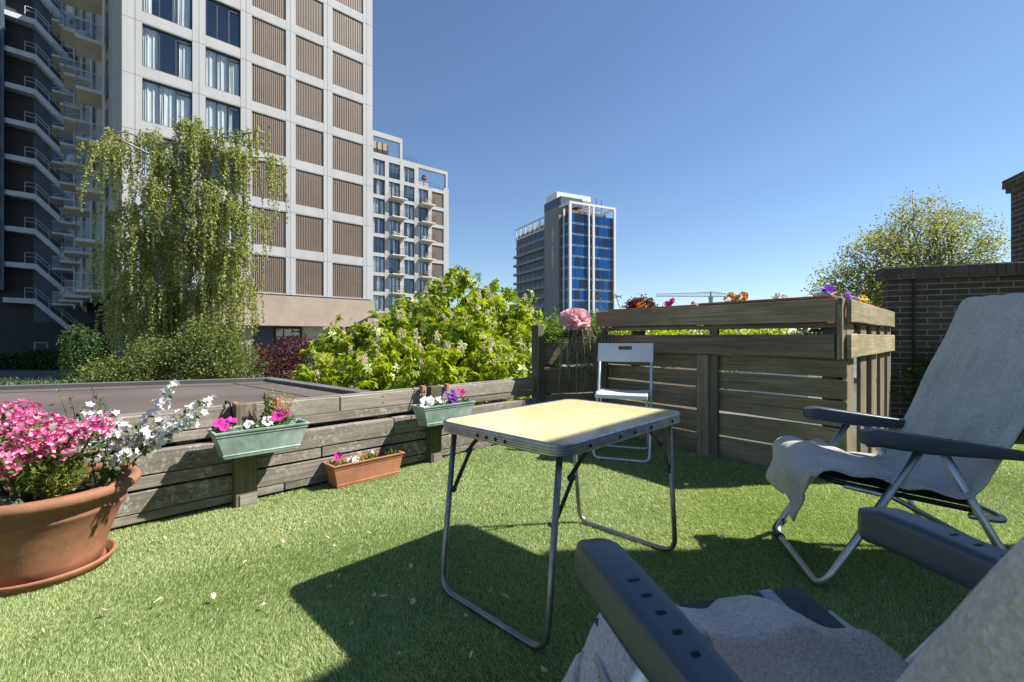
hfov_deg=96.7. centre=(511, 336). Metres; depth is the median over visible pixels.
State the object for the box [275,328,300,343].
window
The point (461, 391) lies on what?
petunia plant
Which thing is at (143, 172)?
window
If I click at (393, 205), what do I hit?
window
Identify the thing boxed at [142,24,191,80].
window
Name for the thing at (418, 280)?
window
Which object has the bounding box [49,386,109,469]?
leafy shoot
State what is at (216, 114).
window
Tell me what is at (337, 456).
pansy plant
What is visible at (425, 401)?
petunia plant
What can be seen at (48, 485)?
heather plant
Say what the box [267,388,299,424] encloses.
feathery weed
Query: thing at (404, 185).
window
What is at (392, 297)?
window
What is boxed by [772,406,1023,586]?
reclining chair
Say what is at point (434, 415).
window box
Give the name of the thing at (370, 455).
pansy plant
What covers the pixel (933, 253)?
spring tree
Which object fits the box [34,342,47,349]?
window
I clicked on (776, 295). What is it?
pansy plant
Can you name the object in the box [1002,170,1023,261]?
chimney
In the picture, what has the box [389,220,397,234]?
window
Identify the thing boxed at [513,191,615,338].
office tower
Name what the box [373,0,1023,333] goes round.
sky
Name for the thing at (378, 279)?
window
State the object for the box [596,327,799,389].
garden shrub
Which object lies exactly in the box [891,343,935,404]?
wall shrub
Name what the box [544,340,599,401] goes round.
plank screen
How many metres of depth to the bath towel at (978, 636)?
0.66 m
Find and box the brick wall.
[875,261,1023,434]
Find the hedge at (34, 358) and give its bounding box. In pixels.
[0,348,313,369]
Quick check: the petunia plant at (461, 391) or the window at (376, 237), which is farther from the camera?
the window at (376, 237)
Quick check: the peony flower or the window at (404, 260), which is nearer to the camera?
the peony flower
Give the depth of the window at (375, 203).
72.59 m
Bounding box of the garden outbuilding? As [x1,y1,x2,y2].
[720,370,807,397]
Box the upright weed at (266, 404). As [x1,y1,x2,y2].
[260,392,271,418]
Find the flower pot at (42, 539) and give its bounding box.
[0,463,141,587]
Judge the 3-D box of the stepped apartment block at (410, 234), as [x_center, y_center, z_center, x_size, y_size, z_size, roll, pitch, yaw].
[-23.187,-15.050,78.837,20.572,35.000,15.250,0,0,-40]
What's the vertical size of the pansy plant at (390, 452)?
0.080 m
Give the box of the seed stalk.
[609,292,621,308]
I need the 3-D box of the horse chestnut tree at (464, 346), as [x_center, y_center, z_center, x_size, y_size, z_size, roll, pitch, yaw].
[-1.521,0.498,8.394,4.802,3.983,3.590,0,0,0]
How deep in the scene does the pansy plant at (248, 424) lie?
2.22 m
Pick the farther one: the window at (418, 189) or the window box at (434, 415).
the window at (418, 189)
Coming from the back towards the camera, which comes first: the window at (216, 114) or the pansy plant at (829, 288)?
the window at (216, 114)
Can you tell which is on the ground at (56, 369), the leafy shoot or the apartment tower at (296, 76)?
the apartment tower at (296, 76)
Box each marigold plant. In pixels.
[636,300,648,307]
[723,291,748,301]
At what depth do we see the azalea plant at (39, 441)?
1.50 m
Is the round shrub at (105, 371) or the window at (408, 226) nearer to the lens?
the round shrub at (105, 371)
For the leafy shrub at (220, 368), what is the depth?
13.75 m
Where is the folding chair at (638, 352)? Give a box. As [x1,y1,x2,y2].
[592,343,652,462]
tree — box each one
[76,113,289,380]
[291,264,551,452]
[516,306,619,366]
[696,329,740,333]
[792,328,821,333]
[801,186,1010,307]
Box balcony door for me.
[75,0,106,300]
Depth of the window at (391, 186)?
74.24 m
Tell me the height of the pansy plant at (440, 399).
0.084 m
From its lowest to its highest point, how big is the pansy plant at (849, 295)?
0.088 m
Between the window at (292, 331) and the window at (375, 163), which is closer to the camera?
the window at (292, 331)
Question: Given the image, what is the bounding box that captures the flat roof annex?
[0,377,448,532]
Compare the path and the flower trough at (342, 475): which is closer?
the flower trough at (342, 475)
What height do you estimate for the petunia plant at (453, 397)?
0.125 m
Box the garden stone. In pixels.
[0,496,24,505]
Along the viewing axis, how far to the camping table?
1.50 m
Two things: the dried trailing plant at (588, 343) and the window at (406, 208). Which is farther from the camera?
the window at (406, 208)
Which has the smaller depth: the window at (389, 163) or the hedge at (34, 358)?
the hedge at (34, 358)
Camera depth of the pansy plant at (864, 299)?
3.44 m
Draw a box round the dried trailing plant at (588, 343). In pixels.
[550,324,612,395]
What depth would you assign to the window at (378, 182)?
72.70 m
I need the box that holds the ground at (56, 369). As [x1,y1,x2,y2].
[0,341,876,455]
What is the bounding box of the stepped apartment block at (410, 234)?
[338,130,448,350]
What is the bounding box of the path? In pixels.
[0,372,292,377]
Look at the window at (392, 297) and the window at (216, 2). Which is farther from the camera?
the window at (392, 297)
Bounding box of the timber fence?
[0,325,543,528]
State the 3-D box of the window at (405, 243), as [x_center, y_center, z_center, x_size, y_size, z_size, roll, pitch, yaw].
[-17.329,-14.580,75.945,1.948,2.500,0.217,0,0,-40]
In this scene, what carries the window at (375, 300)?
in the stepped apartment block at (410, 234)
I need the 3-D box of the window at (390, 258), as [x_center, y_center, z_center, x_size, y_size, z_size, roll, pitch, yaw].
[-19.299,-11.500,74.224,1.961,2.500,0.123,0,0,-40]
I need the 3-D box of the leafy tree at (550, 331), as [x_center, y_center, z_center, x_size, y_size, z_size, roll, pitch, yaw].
[2.270,0.550,20.056,5.163,3.857,3.552,0,0,0]
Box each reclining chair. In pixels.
[574,506,1007,681]
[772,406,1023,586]
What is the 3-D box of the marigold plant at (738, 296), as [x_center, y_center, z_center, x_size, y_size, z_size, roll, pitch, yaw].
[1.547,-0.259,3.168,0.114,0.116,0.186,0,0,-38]
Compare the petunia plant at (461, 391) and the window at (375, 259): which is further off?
the window at (375, 259)
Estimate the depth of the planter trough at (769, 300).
2.91 m
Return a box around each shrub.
[55,322,106,382]
[63,331,183,382]
[131,308,285,380]
[247,332,336,380]
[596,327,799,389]
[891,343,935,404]
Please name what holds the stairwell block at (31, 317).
on the ground at (56, 369)
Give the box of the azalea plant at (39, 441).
[0,398,120,498]
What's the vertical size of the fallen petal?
0.015 m
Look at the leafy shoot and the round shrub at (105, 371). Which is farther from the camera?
the round shrub at (105, 371)
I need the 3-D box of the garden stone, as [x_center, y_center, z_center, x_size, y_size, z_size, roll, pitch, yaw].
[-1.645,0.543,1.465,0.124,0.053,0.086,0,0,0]
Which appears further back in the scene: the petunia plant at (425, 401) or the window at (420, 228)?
the window at (420, 228)
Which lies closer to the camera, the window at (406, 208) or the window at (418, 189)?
the window at (406, 208)
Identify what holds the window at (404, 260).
in the stepped apartment block at (410, 234)
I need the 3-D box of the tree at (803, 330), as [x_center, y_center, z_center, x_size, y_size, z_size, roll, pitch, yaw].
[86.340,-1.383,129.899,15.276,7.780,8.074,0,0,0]
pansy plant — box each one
[242,420,264,429]
[255,416,276,427]
[327,451,345,465]
[346,456,364,462]
[360,450,382,459]
[385,447,396,455]
[436,396,447,405]
[770,293,787,298]
[810,290,835,295]
[820,284,835,295]
[844,291,858,299]
[857,295,871,303]
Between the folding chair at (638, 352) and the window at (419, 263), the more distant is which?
the window at (419, 263)
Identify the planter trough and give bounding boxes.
[609,304,701,326]
[698,295,840,325]
[821,322,881,329]
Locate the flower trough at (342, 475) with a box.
[322,448,404,488]
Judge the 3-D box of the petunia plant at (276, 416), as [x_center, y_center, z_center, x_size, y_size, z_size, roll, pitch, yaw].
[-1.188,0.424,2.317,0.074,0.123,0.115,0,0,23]
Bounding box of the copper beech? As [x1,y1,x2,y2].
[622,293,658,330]
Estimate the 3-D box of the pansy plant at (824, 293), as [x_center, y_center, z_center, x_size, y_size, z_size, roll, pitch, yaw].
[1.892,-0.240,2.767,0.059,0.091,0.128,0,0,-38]
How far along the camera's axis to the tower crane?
299.13 m
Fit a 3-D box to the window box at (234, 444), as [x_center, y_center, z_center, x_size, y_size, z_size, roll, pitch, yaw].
[-1.306,0.450,2.317,0.421,0.244,0.318,0,0,-44]
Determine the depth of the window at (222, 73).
29.54 m
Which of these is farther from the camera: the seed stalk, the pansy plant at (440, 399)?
the seed stalk
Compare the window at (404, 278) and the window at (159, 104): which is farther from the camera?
the window at (404, 278)
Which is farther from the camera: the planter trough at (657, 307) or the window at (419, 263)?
the window at (419, 263)
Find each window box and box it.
[207,397,309,459]
[411,383,475,426]
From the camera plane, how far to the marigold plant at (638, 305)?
3.79 m
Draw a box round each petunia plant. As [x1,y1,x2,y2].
[210,416,241,434]
[269,407,289,426]
[420,396,434,406]
[444,389,459,404]
[449,388,468,402]
[662,297,674,305]
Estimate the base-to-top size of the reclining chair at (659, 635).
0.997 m
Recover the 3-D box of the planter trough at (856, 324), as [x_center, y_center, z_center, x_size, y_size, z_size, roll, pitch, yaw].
[2.659,-0.136,3.519,1.713,0.170,0.163,0,0,-45]
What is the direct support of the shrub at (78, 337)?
on the ground at (56, 369)
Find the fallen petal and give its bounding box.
[410,597,415,604]
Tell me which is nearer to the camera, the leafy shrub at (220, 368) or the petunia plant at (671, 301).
the petunia plant at (671, 301)
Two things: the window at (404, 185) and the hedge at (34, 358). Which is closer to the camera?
the hedge at (34, 358)
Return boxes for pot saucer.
[0,537,116,596]
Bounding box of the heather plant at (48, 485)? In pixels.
[0,446,91,501]
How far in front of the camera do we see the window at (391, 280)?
74.30 m
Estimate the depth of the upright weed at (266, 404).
2.29 m
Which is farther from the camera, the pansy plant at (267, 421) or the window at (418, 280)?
the window at (418, 280)
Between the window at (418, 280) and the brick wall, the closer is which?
the brick wall
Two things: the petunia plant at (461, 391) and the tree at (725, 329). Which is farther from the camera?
the tree at (725, 329)
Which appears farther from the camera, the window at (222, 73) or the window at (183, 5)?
the window at (222, 73)
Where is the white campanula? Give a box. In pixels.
[76,379,216,487]
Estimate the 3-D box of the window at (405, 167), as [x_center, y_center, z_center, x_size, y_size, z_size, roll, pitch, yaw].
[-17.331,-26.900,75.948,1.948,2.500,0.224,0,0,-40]
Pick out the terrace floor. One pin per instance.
(692, 546)
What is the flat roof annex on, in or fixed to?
on the ground at (56, 369)
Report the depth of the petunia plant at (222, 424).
2.14 m
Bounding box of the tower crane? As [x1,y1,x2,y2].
[659,292,735,302]
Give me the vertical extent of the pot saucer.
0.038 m
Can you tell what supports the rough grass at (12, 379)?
on the ground at (56, 369)
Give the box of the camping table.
[440,399,679,649]
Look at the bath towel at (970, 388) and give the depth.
1.62 m
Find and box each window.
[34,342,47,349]
[142,0,191,28]
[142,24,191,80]
[142,79,191,128]
[142,134,185,177]
[206,48,239,95]
[206,98,239,141]
[210,0,239,47]
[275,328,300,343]
[373,159,383,175]
[373,178,382,194]
[373,198,383,214]
[373,217,383,233]
[373,256,383,272]
[373,295,382,310]
[376,237,383,252]
[376,276,383,291]
[389,163,398,178]
[389,182,398,196]
[389,201,398,215]
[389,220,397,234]
[389,239,398,253]
[389,277,398,292]
[390,258,398,272]
[390,296,396,306]
[404,167,413,182]
[404,185,413,201]
[404,204,413,219]
[404,241,413,256]
[404,260,413,274]
[404,278,413,293]
[406,223,413,238]
[418,189,425,202]
[418,225,426,239]
[418,243,426,257]
[418,261,426,275]
[418,280,426,294]
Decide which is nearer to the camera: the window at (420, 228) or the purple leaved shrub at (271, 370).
the purple leaved shrub at (271, 370)
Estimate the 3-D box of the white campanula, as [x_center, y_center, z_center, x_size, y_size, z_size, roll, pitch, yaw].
[-1.388,0.362,1.694,0.561,0.410,0.191,0,0,8]
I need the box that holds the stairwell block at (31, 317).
[0,0,114,353]
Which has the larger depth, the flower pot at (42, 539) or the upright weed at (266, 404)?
the upright weed at (266, 404)
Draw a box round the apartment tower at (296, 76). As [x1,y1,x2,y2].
[52,0,372,375]
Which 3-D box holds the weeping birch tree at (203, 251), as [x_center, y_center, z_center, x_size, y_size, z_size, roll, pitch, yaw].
[-11.477,-2.683,15.974,7.272,10.317,3.518,0,0,0]
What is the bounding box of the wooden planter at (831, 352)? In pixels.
[596,298,894,481]
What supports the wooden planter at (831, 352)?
on the terrace floor
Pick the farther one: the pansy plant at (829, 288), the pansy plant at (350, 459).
the pansy plant at (829, 288)
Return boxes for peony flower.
[558,308,590,351]
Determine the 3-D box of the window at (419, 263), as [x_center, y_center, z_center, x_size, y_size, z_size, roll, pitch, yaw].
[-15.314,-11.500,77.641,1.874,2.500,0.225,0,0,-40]
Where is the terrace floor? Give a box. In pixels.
[0,428,1023,681]
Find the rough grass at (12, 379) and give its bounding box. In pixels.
[0,375,286,384]
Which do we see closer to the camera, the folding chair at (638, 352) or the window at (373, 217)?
the folding chair at (638, 352)
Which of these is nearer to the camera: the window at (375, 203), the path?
the path
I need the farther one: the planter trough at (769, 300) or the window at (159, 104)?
the window at (159, 104)
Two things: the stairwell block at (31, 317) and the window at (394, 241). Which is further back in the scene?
the window at (394, 241)
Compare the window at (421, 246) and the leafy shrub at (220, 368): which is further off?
the window at (421, 246)
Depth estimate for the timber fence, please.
2.51 m
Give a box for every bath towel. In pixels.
[562,536,1023,681]
[766,293,1023,520]

